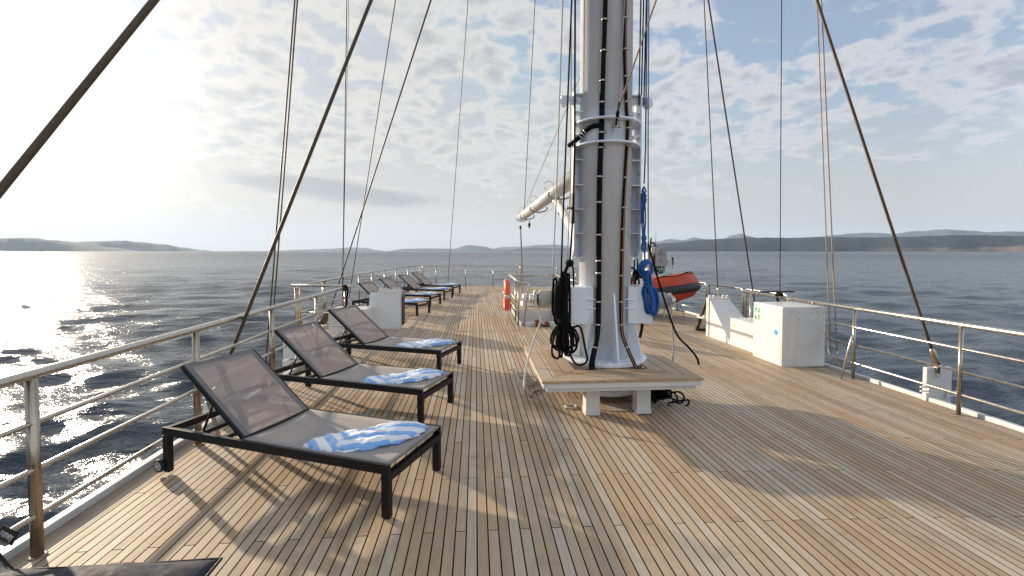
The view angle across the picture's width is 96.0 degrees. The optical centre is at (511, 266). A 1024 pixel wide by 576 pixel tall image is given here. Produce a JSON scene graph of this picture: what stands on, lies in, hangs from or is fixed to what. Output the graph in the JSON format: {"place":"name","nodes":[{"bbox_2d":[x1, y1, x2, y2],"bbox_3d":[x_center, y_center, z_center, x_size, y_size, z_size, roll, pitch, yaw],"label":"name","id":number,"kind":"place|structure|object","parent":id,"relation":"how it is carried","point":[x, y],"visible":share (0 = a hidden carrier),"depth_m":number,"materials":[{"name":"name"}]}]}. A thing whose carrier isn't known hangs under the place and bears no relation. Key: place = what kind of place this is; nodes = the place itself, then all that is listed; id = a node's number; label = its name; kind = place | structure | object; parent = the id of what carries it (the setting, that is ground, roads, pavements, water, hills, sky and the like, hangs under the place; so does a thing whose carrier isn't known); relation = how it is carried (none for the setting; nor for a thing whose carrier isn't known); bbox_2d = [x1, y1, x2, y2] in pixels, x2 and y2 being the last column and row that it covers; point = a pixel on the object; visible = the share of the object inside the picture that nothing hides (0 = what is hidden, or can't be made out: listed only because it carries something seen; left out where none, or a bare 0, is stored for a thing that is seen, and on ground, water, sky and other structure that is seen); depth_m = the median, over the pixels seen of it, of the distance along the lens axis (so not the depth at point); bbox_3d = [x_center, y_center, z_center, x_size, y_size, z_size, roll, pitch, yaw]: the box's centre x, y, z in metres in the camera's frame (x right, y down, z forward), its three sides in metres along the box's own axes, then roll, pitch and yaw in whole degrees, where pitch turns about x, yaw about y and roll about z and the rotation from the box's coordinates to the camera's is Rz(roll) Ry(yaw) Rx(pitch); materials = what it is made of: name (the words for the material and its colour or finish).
{"place":"outdoors","nodes":[
{"label":"outdoors","id":0,"kind":"place"},
{"bbox_2d":[0,238,134,250],"bbox_3d":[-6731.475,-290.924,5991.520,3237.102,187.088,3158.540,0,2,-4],"label":"hill","id":1,"kind":"structure","parent":0,"point":[19,244],"depth_m":6043.43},
{"bbox_2d":[76,241,207,250],"bbox_3d":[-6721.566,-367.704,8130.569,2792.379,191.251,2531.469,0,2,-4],"label":"hill","id":2,"kind":"structure","parent":0,"point":[137,246],"depth_m":7907.44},
{"bbox_2d":[282,248,380,250],"bbox_3d":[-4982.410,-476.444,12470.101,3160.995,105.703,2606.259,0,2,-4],"label":"mountain","id":3,"kind":"structure","parent":0,"point":[352,249],"depth_m":12078.86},
{"bbox_2d":[393,245,504,250],"bbox_3d":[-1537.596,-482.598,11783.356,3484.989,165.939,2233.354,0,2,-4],"label":"mountain","id":4,"kind":"structure","parent":0,"point":[472,248],"depth_m":11374.07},
{"bbox_2d":[0,251,1023,549],"bbox_3d":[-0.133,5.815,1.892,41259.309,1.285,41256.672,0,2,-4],"label":"water","id":5,"kind":"structure","parent":0,"point":[58,305],"depth_m":46.09,"materials":[{"name":"blue liquid"}]},
{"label":"hull","id":6,"kind":"structure","parent":5,"relation":"on","visible":0},
{"bbox_2d":[282,343,300,372],"bbox_3d":[-3.404,1.514,7.363,0.360,0.860,0.400,0,2,-4],"label":"side box","id":7,"kind":"object","parent":6,"relation":"attached to","point":[289,355],"visible":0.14,"depth_m":7.15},
{"bbox_2d":[920,365,956,402],"bbox_3d":[5.272,1.552,5.713,0.520,0.700,0.090,0,2,-4],"label":"chainplate box","id":8,"kind":"object","parent":6,"relation":"attached to","point":[942,378],"visible":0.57,"depth_m":5.70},
{"bbox_2d":[0,0,1023,250],"label":"sky","id":9,"kind":"structure","parent":0,"point":[178,141],"materials":[{"name":"white"}]},
{"bbox_2d":[26,286,1023,575],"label":"deck","id":10,"kind":"structure","parent":0,"point":[744,462],"depth_m":3.33,"materials":[{"name":"brown wood"}]},
{"bbox_2d":[0,525,222,575],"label":"sun lounger","id":11,"kind":"object","parent":10,"relation":"on","point":[187,567],"visible":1,"depth_m":2.01,"materials":[{"name":"black fabric"}]},
{"bbox_2d":[0,285,352,560],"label":"guard rail","id":12,"kind":"object","parent":10,"relation":"on","point":[32,473],"visible":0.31,"depth_m":2.84,"materials":[{"name":"silver metal"}]},
{"bbox_2d":[342,0,346,286],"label":"rigging stay","id":13,"kind":"object","parent":12,"relation":"attached to","point":[344,141],"visible":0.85,"depth_m":8.15,"materials":[{"name":"grey metal"}]},
{"bbox_2d":[341,285,348,306],"bbox_3d":[-3.055,0.544,8.453,0.146,0.428,0.109,0,2,-4],"label":"rope knot","id":14,"kind":"object","parent":12,"relation":"attached to","point":[347,288],"visible":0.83,"depth_m":8.41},
{"bbox_2d":[343,0,348,258],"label":"rigging stay","id":15,"kind":"object","parent":12,"relation":"attached to","point":[346,114],"visible":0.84,"depth_m":8.12,"materials":[{"name":"grey metal"}]},
{"bbox_2d":[153,348,440,519],"bbox_3d":[-1.632,1.145,3.524,2.059,0.828,0.766,1,2,18],"label":"sun lounger","id":16,"kind":"object","parent":10,"relation":"on","point":[254,400],"visible":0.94,"depth_m":3.49,"materials":[{"name":"black fabric"}]},
{"bbox_2d":[303,420,427,452],"bbox_3d":[-1.018,1.196,3.283,0.869,0.060,0.384,-1,2,-21],"label":"towel","id":17,"kind":"object","parent":16,"relation":"on","point":[379,435],"visible":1,"depth_m":3.23,"materials":[{"name":"fabric"}]},
{"bbox_2d":[291,284,349,325],"bbox_3d":[-3.728,0.872,9.113,1.228,1.073,0.201,0,2,8],"label":"guard rail","id":18,"kind":"object","parent":10,"relation":"on","point":[297,305],"visible":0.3,"depth_m":9.07,"materials":[{"name":"silver metal"}]},
{"bbox_2d":[319,311,327,324],"bbox_3d":[-4.191,1.125,10.474,0.440,0.420,0.250,0,2,-4],"label":"gangway strut","id":19,"kind":"object","parent":10,"relation":"on","point":[323,320],"visible":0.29,"depth_m":10.35,"materials":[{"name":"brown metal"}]},
{"bbox_2d":[328,306,372,334],"bbox_3d":[-3.332,1.107,9.562,0.750,0.520,0.600,0,2,-4],"label":"locker","id":20,"kind":"object","parent":10,"relation":"on","point":[367,311],"visible":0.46,"depth_m":9.26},
{"bbox_2d":[299,265,419,324],"bbox_3d":[-4.525,0.653,15.511,0.507,1.069,12.339,0,2,0],"label":"guard rail","id":21,"kind":"object","parent":10,"relation":"on","point":[324,302],"visible":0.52,"depth_m":12.63,"materials":[{"name":"silver metal"}]},
{"bbox_2d":[273,321,453,422],"bbox_3d":[-1.737,1.090,5.092,2.059,0.828,0.766,1,2,18],"label":"sun lounger","id":22,"kind":"object","parent":10,"relation":"on","point":[321,353],"visible":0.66,"depth_m":5.07,"materials":[{"name":"beige"}]},
{"bbox_2d":[363,368,443,383],"bbox_3d":[-1.129,1.142,4.858,0.845,0.060,0.374,-1,2,-26],"label":"towel","id":23,"kind":"object","parent":22,"relation":"on","point":[416,375],"visible":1,"depth_m":4.78,"materials":[{"name":"fabric"}]},
{"bbox_2d":[369,288,406,329],"bbox_3d":[-2.732,0.897,10.129,0.799,0.885,0.450,0,2,-4],"label":"hatch box","id":24,"kind":"object","parent":10,"relation":"on","point":[388,305],"visible":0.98,"depth_m":9.97,"materials":[{"name":"white paint"}]},
{"bbox_2d":[401,295,404,324],"bbox_3d":[-2.415,0.956,10.232,0.025,0.640,0.300,0,2,-4],"label":"open door","id":25,"kind":"structure","parent":24,"relation":"in","point":[402,297],"depth_m":10.19,"materials":[{"name":"white metal"}]},
{"bbox_2d":[352,281,429,315],"bbox_3d":[-3.312,0.836,12.530,2.059,0.828,0.766,1,2,17],"label":"sun lounger","id":26,"kind":"object","parent":10,"relation":"on","point":[369,287],"visible":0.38,"depth_m":12.50,"materials":[{"name":"black"}]},
{"bbox_2d":[405,298,425,301],"bbox_3d":[-2.694,0.886,12.300,0.869,0.060,0.384,-1,2,-22],"label":"towel","id":27,"kind":"object","parent":26,"relation":"on","point":[415,300],"visible":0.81,"depth_m":12.25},
{"bbox_2d":[328,305,461,369],"bbox_3d":[-1.840,1.029,6.832,2.059,0.828,0.766,1,2,17],"label":"sun lounger","id":28,"kind":"object","parent":10,"relation":"on","point":[361,327],"visible":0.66,"depth_m":6.82,"materials":[{"name":"beige"}]},
{"bbox_2d":[396,338,453,347],"bbox_3d":[-1.231,1.080,6.603,0.850,0.061,0.378,-1,2,-24],"label":"towel","id":29,"kind":"object","parent":28,"relation":"on","point":[431,342],"visible":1,"depth_m":6.51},
{"bbox_2d":[379,277,440,306],"bbox_3d":[-3.333,0.762,14.584,2.059,0.828,0.766,1,2,17],"label":"sun lounger","id":30,"kind":"object","parent":10,"relation":"on","point":[389,282],"visible":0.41,"depth_m":14.59,"materials":[{"name":"beige"}]},
{"bbox_2d":[412,292,437,294],"bbox_3d":[-2.723,0.814,14.355,0.845,0.060,0.374,-1,2,-27],"label":"towel","id":31,"kind":"object","parent":30,"relation":"on","point":[425,293],"visible":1,"depth_m":14.23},
{"bbox_2d":[398,274,452,299],"bbox_3d":[-3.199,0.694,16.492,2.059,0.828,0.766,1,2,17],"label":"sun lounger","id":32,"kind":"object","parent":10,"relation":"on","point":[411,282],"visible":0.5,"depth_m":16.46,"materials":[{"name":"beige"}]},
{"bbox_2d":[407,272,460,293],"bbox_3d":[-3.144,0.626,18.393,2.059,0.828,0.766,1,2,16],"label":"sun lounger","id":33,"kind":"object","parent":10,"relation":"on","point":[425,281],"visible":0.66,"depth_m":18.37,"materials":[{"name":"beige"}]},
{"bbox_2d":[422,265,516,286],"bbox_3d":[-1.995,0.431,21.869,4.496,1.031,0.084,0,2,-4],"label":"guard rail","id":34,"kind":"object","parent":10,"relation":"on","point":[465,276],"visible":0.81,"depth_m":21.84,"materials":[{"name":"silver metal"}]},
{"bbox_2d":[453,314,519,330],"bbox_3d":[-0.631,1.299,10.996,1.416,0.009,2.696,0,2,-4],"label":"deck hatch","id":35,"kind":"object","parent":10,"relation":"on","point":[515,325],"visible":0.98,"depth_m":10.28,"materials":[{"name":"brown wood"}]},
{"bbox_2d":[501,279,512,325],"bbox_3d":[-0.123,0.798,10.766,0.273,1.042,0.729,0,2,-4],"label":"lifebuoy","id":36,"kind":"object","parent":10,"relation":"on","point":[506,295],"visible":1,"depth_m":10.56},
{"bbox_2d":[0,286,1023,560],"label":"toe rail","id":37,"kind":"object","parent":10,"relation":"on","point":[50,526],"visible":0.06,"depth_m":3.50,"materials":[{"name":"white paint"}]},
{"bbox_2d":[8,290,1023,568],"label":"margin plank","id":38,"kind":"object","parent":10,"relation":"on","point":[66,530],"visible":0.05,"depth_m":3.11,"materials":[{"name":"brown wood"}]},
{"bbox_2d":[509,368,537,380],"bbox_3d":[0.164,1.447,6.191,0.196,0.059,0.613,-1,2,-27],"label":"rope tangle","id":39,"kind":"object","parent":10,"relation":"on","point":[517,373],"visible":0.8,"depth_m":6.24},
{"bbox_2d":[520,293,532,305],"bbox_3d":[0.812,1.024,14.455,1.075,0.337,0.596,0,2,-4],"label":"vent box","id":40,"kind":"object","parent":10,"relation":"on","point":[522,303],"visible":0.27,"depth_m":14.26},
{"bbox_2d":[517,378,536,385],"bbox_3d":[0.187,1.459,5.837,0.260,0.056,0.160,0,2,-4],"label":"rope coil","id":41,"kind":"object","parent":10,"relation":"on","point":[529,381],"visible":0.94,"depth_m":5.79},
{"bbox_2d":[520,265,553,286],"bbox_3d":[1.190,0.457,22.121,1.646,1.072,0.046,0,2,-4],"label":"guard rail","id":42,"kind":"object","parent":10,"relation":"on","point":[535,271],"visible":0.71,"depth_m":22.09,"materials":[{"name":"silver metal"}]},
{"bbox_2d":[511,308,571,325],"bbox_3d":[0.701,2.343,11.900,1.250,2.285,2.860,0,2,-4],"label":"stairwell","id":43,"kind":"object","parent":10,"relation":"in","point":[532,316],"visible":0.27,"depth_m":13.29,"materials":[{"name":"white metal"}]},
{"bbox_2d":[535,320,549,326],"bbox_3d":[0.685,1.262,10.336,0.340,0.150,0.160,0,2,-4],"label":"bollard","id":44,"kind":"object","parent":10,"relation":"on","point":[546,324],"visible":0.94,"depth_m":10.29,"materials":[{"name":"red metal"}]},
{"bbox_2d":[509,274,578,325],"bbox_3d":[0.719,0.777,11.737,1.414,1.026,3.221,0,2,-4],"label":"stair rail","id":45,"kind":"object","parent":10,"relation":"on","point":[527,283],"visible":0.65,"depth_m":11.26,"materials":[{"name":"silver metal"}]},
{"bbox_2d":[556,267,578,284],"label":"guard rail","id":46,"kind":"object","parent":10,"relation":"on","point":[575,278],"visible":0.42,"depth_m":22.18,"materials":[{"name":"silver metal"}]},
{"bbox_2d":[564,404,576,408],"bbox_3d":[0.635,1.507,4.981,0.144,0.024,0.124,0,2,-4],"label":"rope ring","id":47,"kind":"object","parent":10,"relation":"on","point":[567,405],"visible":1,"depth_m":4.95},
{"bbox_2d":[560,0,652,396],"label":"mast","id":48,"kind":"object","parent":10,"relation":"on","point":[608,313],"visible":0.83,"depth_m":5.20,"materials":[{"name":"white paint"}]},
{"bbox_2d":[0,0,159,198],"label":"rigging stay","id":49,"kind":"object","parent":48,"relation":"attached to","point":[11,176],"visible":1,"depth_m":2.04,"materials":[{"name":"grey metal"}]},
{"bbox_2d":[265,0,295,361],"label":"rigging stay","id":50,"kind":"object","parent":48,"relation":"attached to","point":[281,167],"visible":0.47,"depth_m":5.79,"materials":[{"name":"grey metal"}]},
{"bbox_2d":[269,0,297,365],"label":"rigging stay","id":51,"kind":"object","parent":48,"relation":"attached to","point":[285,151],"visible":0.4,"depth_m":5.88,"materials":[{"name":"grey metal"}]},
{"bbox_2d":[228,0,372,354],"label":"rigging stay","id":52,"kind":"object","parent":48,"relation":"attached to","point":[298,183],"visible":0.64,"depth_m":4.81,"materials":[{"name":"grey metal"}]},
{"bbox_2d":[202,401,209,422],"bbox_3d":[-3.095,1.527,4.708,0.120,0.320,0.117,0,2,-4],"label":"turnbuckle cover","id":53,"kind":"object","parent":52,"relation":"attached to","point":[205,409],"visible":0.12,"depth_m":4.66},
{"bbox_2d":[347,0,395,305],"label":"rigging stay","id":54,"kind":"object","parent":48,"relation":"attached to","point":[373,141],"visible":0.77,"depth_m":10.79,"materials":[{"name":"grey metal"}]},
{"bbox_2d":[326,0,431,323],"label":"rigging stay","id":55,"kind":"object","parent":48,"relation":"attached to","point":[384,142],"visible":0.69,"depth_m":8.80,"materials":[{"name":"grey metal"}]},
{"bbox_2d":[447,3,467,283],"bbox_3d":[-0.960,-11.613,13.068,0.052,25.820,16.509,-1,2,-14],"label":"rigging stay","id":56,"kind":"object","parent":48,"relation":"attached to","point":[458,133],"visible":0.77,"depth_m":17.41,"materials":[{"name":"grey metal"}]},
{"bbox_2d":[524,2,534,207],"bbox_3d":[0.752,-10.734,10.012,0.022,18.266,9.839,0,2,-4],"label":"rigging stay","id":57,"kind":"object","parent":48,"relation":"attached to","point":[529,101],"visible":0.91,"depth_m":13.41,"materials":[{"name":"grey metal"}]},
{"bbox_2d":[529,290,551,307],"bbox_3d":[0.353,0.372,5.391,0.305,0.230,0.230,0,2,-4],"label":"winch","id":58,"kind":"object","parent":48,"relation":"attached to","point":[543,298],"visible":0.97,"depth_m":5.31,"materials":[{"name":"silver metal"}]},
{"bbox_2d":[523,289,544,396],"bbox_3d":[0.319,0.883,5.328,0.342,1.260,0.940,2,3,42],"label":"rope","id":59,"kind":"object","parent":58,"relation":"hanging from","point":[526,366],"visible":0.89,"depth_m":5.19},
{"bbox_2d":[516,171,569,232],"bbox_3d":[0.662,-0.911,10.937,0.453,1.657,10.352,0,2,-4],"label":"boom","id":60,"kind":"object","parent":48,"relation":"attached to","point":[546,198],"visible":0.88,"depth_m":8.61,"materials":[{"name":"silver metal"}]},
{"bbox_2d":[520,230,521,290],"bbox_3d":[0.300,-0.130,15.175,0.018,2.407,1.017,0,2,-2],"label":"rope","id":61,"kind":"object","parent":60,"relation":"hanging from","point":[521,268],"visible":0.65,"depth_m":15.23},
{"bbox_2d":[524,77,579,208],"bbox_3d":[1.370,-3.905,10.400,0.016,4.534,9.316,0,2,-12],"label":"rigging stay","id":62,"kind":"object","parent":60,"relation":"attached to","point":[549,149],"visible":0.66,"depth_m":12.16,"materials":[{"name":"grey metal"}]},
{"bbox_2d":[551,0,562,293],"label":"rope","id":63,"kind":"object","parent":48,"relation":"hanging from","point":[557,143],"visible":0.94,"depth_m":5.29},
{"bbox_2d":[551,271,570,325],"bbox_3d":[0.555,0.347,5.120,0.217,0.610,0.141,0,2,-4],"label":"rope bundle","id":64,"kind":"object","parent":48,"relation":"hanging from","point":[557,303],"visible":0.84,"depth_m":5.06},
{"bbox_2d":[550,277,579,359],"bbox_3d":[0.594,0.566,5.115,0.334,0.922,0.149,0,2,-4],"label":"rope bundle","id":65,"kind":"object","parent":48,"relation":"hanging from","point":[563,333],"visible":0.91,"depth_m":5.10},
{"bbox_2d":[560,0,572,272],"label":"rope","id":66,"kind":"object","parent":48,"relation":"hanging from","point":[566,135],"visible":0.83,"depth_m":5.24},
{"bbox_2d":[566,28,571,259],"bbox_3d":[0.641,-4.849,5.301,0.119,10.461,0.014,0,2,-4],"label":"rope","id":67,"kind":"object","parent":48,"relation":"hanging from","point":[570,140],"visible":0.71,"depth_m":5.42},
{"bbox_2d":[564,259,587,365],"bbox_3d":[0.707,0.500,5.166,0.253,1.169,0.272,0,2,-4],"label":"rope knot","id":68,"kind":"object","parent":48,"relation":"attached to","point":[569,263],"visible":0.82,"depth_m":5.09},
{"bbox_2d":[569,0,575,259],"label":"rope","id":69,"kind":"object","parent":68,"relation":"attached to","point":[574,127],"visible":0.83,"depth_m":5.20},
{"bbox_2d":[615,102,619,124],"bbox_3d":[1.158,-1.676,5.042,0.059,0.246,0.039,1,2,26],"label":"rope splice","id":70,"kind":"object","parent":48,"relation":"attached to","point":[617,115],"visible":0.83,"depth_m":5.03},
{"bbox_2d":[618,0,624,101],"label":"rope","id":71,"kind":"object","parent":48,"relation":"hanging from","point":[621,51],"visible":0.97,"depth_m":5.05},
{"bbox_2d":[631,259,641,284],"bbox_3d":[1.587,-0.069,5.900,0.246,0.697,0.148,1,2,36],"label":"rope bundle","id":72,"kind":"object","parent":48,"relation":"hanging from","point":[636,276],"visible":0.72,"depth_m":5.87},
{"bbox_2d":[618,0,656,111],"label":"rope","id":73,"kind":"object","parent":48,"relation":"attached to","point":[637,54],"visible":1,"depth_m":4.79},
{"bbox_2d":[638,0,641,104],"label":"rope","id":74,"kind":"object","parent":48,"relation":"hanging from","point":[639,54],"visible":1,"depth_m":5.33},
{"bbox_2d":[638,323,643,337],"bbox_3d":[1.654,0.712,5.926,0.078,0.408,0.039,0,2,-4],"label":"rope","id":75,"kind":"object","parent":48,"relation":"hanging from","point":[641,330],"visible":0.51,"depth_m":5.92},
{"bbox_2d":[641,0,643,94],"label":"rope","id":76,"kind":"object","parent":48,"relation":"hanging from","point":[642,48],"visible":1,"depth_m":5.32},
{"bbox_2d":[641,186,646,260],"bbox_3d":[1.522,-0.491,5.292,0.068,0.881,0.117,0,2,-4],"label":"rope knot","id":77,"kind":"object","parent":48,"relation":"attached to","point":[643,226],"visible":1,"depth_m":5.31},
{"bbox_2d":[643,7,645,104],"bbox_3d":[1.558,-5.936,5.215,0.069,8.112,0.017,0,2,-4],"label":"rope","id":78,"kind":"object","parent":48,"relation":"hanging from","point":[644,62],"visible":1,"depth_m":5.33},
{"bbox_2d":[643,0,647,183],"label":"rope","id":79,"kind":"object","parent":48,"relation":"hanging from","point":[645,93],"visible":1,"depth_m":5.33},
{"bbox_2d":[637,259,659,315],"bbox_3d":[1.562,0.236,5.250,0.242,0.654,0.142,0,2,-4],"label":"rope coil","id":80,"kind":"object","parent":48,"relation":"hanging from","point":[652,309],"visible":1,"depth_m":5.22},
{"bbox_2d":[647,0,650,270],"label":"rope","id":81,"kind":"object","parent":48,"relation":"hanging from","point":[648,132],"visible":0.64,"depth_m":5.39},
{"bbox_2d":[658,293,675,308],"bbox_3d":[1.936,0.434,5.909,0.305,0.230,0.230,0,2,-4],"label":"winch","id":82,"kind":"object","parent":48,"relation":"attached to","point":[672,300],"visible":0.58,"depth_m":5.83,"materials":[{"name":"silver metal"}]},
{"bbox_2d":[668,297,673,360],"bbox_3d":[2.018,0.930,5.776,0.045,1.106,0.145,-1,2,-23],"label":"rope","id":83,"kind":"object","parent":82,"relation":"hanging from","point":[672,332],"visible":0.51,"depth_m":5.79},
{"bbox_2d":[647,244,699,364],"bbox_3d":[1.833,0.416,5.266,0.599,1.368,0.108,1,2,28],"label":"rope","id":84,"kind":"object","parent":48,"relation":"hanging from","point":[675,331],"visible":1,"depth_m":5.25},
{"bbox_2d":[703,0,718,297],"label":"rigging stay","id":85,"kind":"object","parent":48,"relation":"attached to","point":[711,148],"visible":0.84,"depth_m":9.39,"materials":[{"name":"grey metal"}]},
{"bbox_2d":[707,0,754,301],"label":"rigging stay","id":86,"kind":"object","parent":48,"relation":"attached to","point":[730,142],"visible":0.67,"depth_m":8.45,"materials":[{"name":"grey metal"}]},
{"bbox_2d":[817,7,831,364],"bbox_3d":[3.826,-10.362,6.154,3.376,24.321,0.064,-1,2,-34],"label":"rigging stay","id":87,"kind":"object","parent":48,"relation":"attached to","point":[824,182],"visible":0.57,"depth_m":7.17,"materials":[{"name":"grey metal"}]},
{"bbox_2d":[821,0,839,366],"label":"rigging stay","id":88,"kind":"object","parent":48,"relation":"attached to","point":[837,363],"visible":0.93,"depth_m":7.08,"materials":[{"name":"beige metal"}]},
{"bbox_2d":[815,0,939,373],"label":"rigging stay","id":89,"kind":"object","parent":48,"relation":"attached to","point":[933,355],"visible":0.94,"depth_m":5.57,"materials":[{"name":"grey metal"}]},
{"bbox_2d":[565,392,660,410],"bbox_3d":[1.103,1.506,5.539,1.320,0.012,1.320,0,2,-4],"label":"mast ring","id":90,"kind":"object","parent":10,"relation":"on","point":[610,407],"visible":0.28,"depth_m":5.05,"materials":[{"name":"brown metal"}]},
{"bbox_2d":[524,344,703,415],"bbox_3d":[1.032,1.293,5.351,1.620,0.443,1.680,0,2,-4],"label":"bench","id":91,"kind":"object","parent":10,"relation":"on","point":[658,371],"visible":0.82,"depth_m":4.74,"materials":[{"name":"brown wood"}]},
{"bbox_2d":[643,237,673,307],"bbox_3d":[4.842,0.076,15.229,0.862,2.547,0.620,0,2,-4],"label":"boat crane","id":92,"kind":"object","parent":10,"relation":"on","point":[660,259],"visible":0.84,"depth_m":14.95,"materials":[{"name":"white paint"}]},
{"bbox_2d":[651,389,689,405],"bbox_3d":[1.669,1.425,5.181,0.426,0.278,0.496,-1,2,-34],"label":"rope coil","id":93,"kind":"object","parent":10,"relation":"on","point":[657,395],"visible":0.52,"depth_m":5.08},
{"bbox_2d":[676,281,706,309],"bbox_3d":[5.306,0.881,14.827,0.084,1.026,3.797,0,2,-5],"label":"guard rail","id":94,"kind":"object","parent":10,"relation":"on","point":[705,283],"visible":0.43,"depth_m":13.27,"materials":[{"name":"silver metal"}]},
{"bbox_2d":[706,295,743,343],"bbox_3d":[4.551,1.058,9.459,0.711,0.885,0.900,0,2,-4],"label":"hatch box","id":95,"kind":"object","parent":10,"relation":"on","point":[721,311],"visible":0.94,"depth_m":9.58,"materials":[{"name":"white paint"}]},
{"bbox_2d":[708,283,743,316],"bbox_3d":[5.500,0.981,11.920,0.047,1.029,1.829,0,2,-2],"label":"guard rail","id":96,"kind":"object","parent":10,"relation":"on","point":[742,298],"visible":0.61,"depth_m":11.43,"materials":[{"name":"silver metal"}]},
{"bbox_2d":[730,318,753,352],"bbox_3d":[4.559,1.266,8.566,0.574,0.530,0.855,0,2,-4],"label":"locker","id":97,"kind":"object","parent":10,"relation":"on","point":[741,333],"visible":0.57,"depth_m":8.58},
{"bbox_2d":[744,289,788,317],"bbox_3d":[5.604,1.039,10.213,0.084,1.027,1.448,0,2,-8],"label":"guard rail","id":98,"kind":"object","parent":10,"relation":"on","point":[746,300],"visible":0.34,"depth_m":10.84,"materials":[{"name":"silver metal"}]},
{"bbox_2d":[753,291,793,301],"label":"gangway rail","id":99,"kind":"object","parent":10,"relation":"on","point":[774,291],"visible":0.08,"depth_m":9.30,"materials":[{"name":"silver metal"}]},
{"bbox_2d":[751,302,825,366],"bbox_3d":[4.553,1.089,7.634,0.730,0.950,0.802,0,2,-4],"label":"locker","id":100,"kind":"object","parent":10,"relation":"on","point":[788,334],"visible":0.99,"depth_m":7.26,"materials":[{"name":"white metal"}]},
{"bbox_2d":[741,290,1023,415],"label":"guard rail","id":101,"kind":"object","parent":10,"relation":"on","point":[958,370],"visible":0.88,"depth_m":5.58,"materials":[{"name":"silver metal"}]},
{"bbox_2d":[775,292,783,301],"bbox_3d":[4.824,0.595,8.319,0.094,0.266,0.123,0,2,-4],"label":"rope knot","id":102,"kind":"object","parent":101,"relation":"attached to","point":[777,294],"visible":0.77,"depth_m":8.32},
{"bbox_2d":[780,0,781,274],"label":"rigging stay","id":103,"kind":"object","parent":102,"relation":"attached to","point":[780,139],"visible":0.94,"depth_m":8.18,"materials":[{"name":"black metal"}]},
{"bbox_2d":[492,248,569,250],"bbox_3d":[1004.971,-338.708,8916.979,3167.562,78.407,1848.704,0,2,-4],"label":"hill","id":104,"kind":"structure","parent":0,"point":[540,249],"depth_m":8718.05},
{"bbox_2d":[494,244,569,249],"bbox_3d":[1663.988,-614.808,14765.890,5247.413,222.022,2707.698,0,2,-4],"label":"mountain","id":105,"kind":"structure","parent":0,"point":[537,246],"depth_m":14517.37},
{"bbox_2d":[694,296,731,330],"bbox_3d":[4.497,1.051,10.322,0.680,0.842,0.590,0,2,-4],"label":"hatch door","id":106,"kind":"structure","parent":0,"point":[700,324],"depth_m":10.39,"materials":[{"name":"white paint"}]},
{"bbox_2d":[640,235,1023,251],"bbox_3d":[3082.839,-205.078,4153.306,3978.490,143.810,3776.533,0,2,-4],"label":"hill","id":107,"kind":"structure","parent":0,"point":[971,243],"depth_m":3703.31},
{"bbox_2d":[646,229,1023,246],"bbox_3d":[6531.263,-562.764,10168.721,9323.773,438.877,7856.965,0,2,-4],"label":"mountain","id":108,"kind":"structure","parent":0,"point":[937,232],"depth_m":9246.93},
{"bbox_3d":[3.880,1.246,13.167,1.110,0.279,0.680,1,2,31],"label":"boat cradle","id":109,"kind":"object","parent":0,"visible":0},
{"bbox_2d":[632,271,700,301],"bbox_3d":[3.639,0.689,13.226,3.307,1.198,1.875,1,2,31],"label":"inflatable boat","id":110,"kind":"object","parent":109,"relation":"on","point":[682,286],"visible":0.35,"depth_m":12.07,"materials":[{"name":"orange fabric"}]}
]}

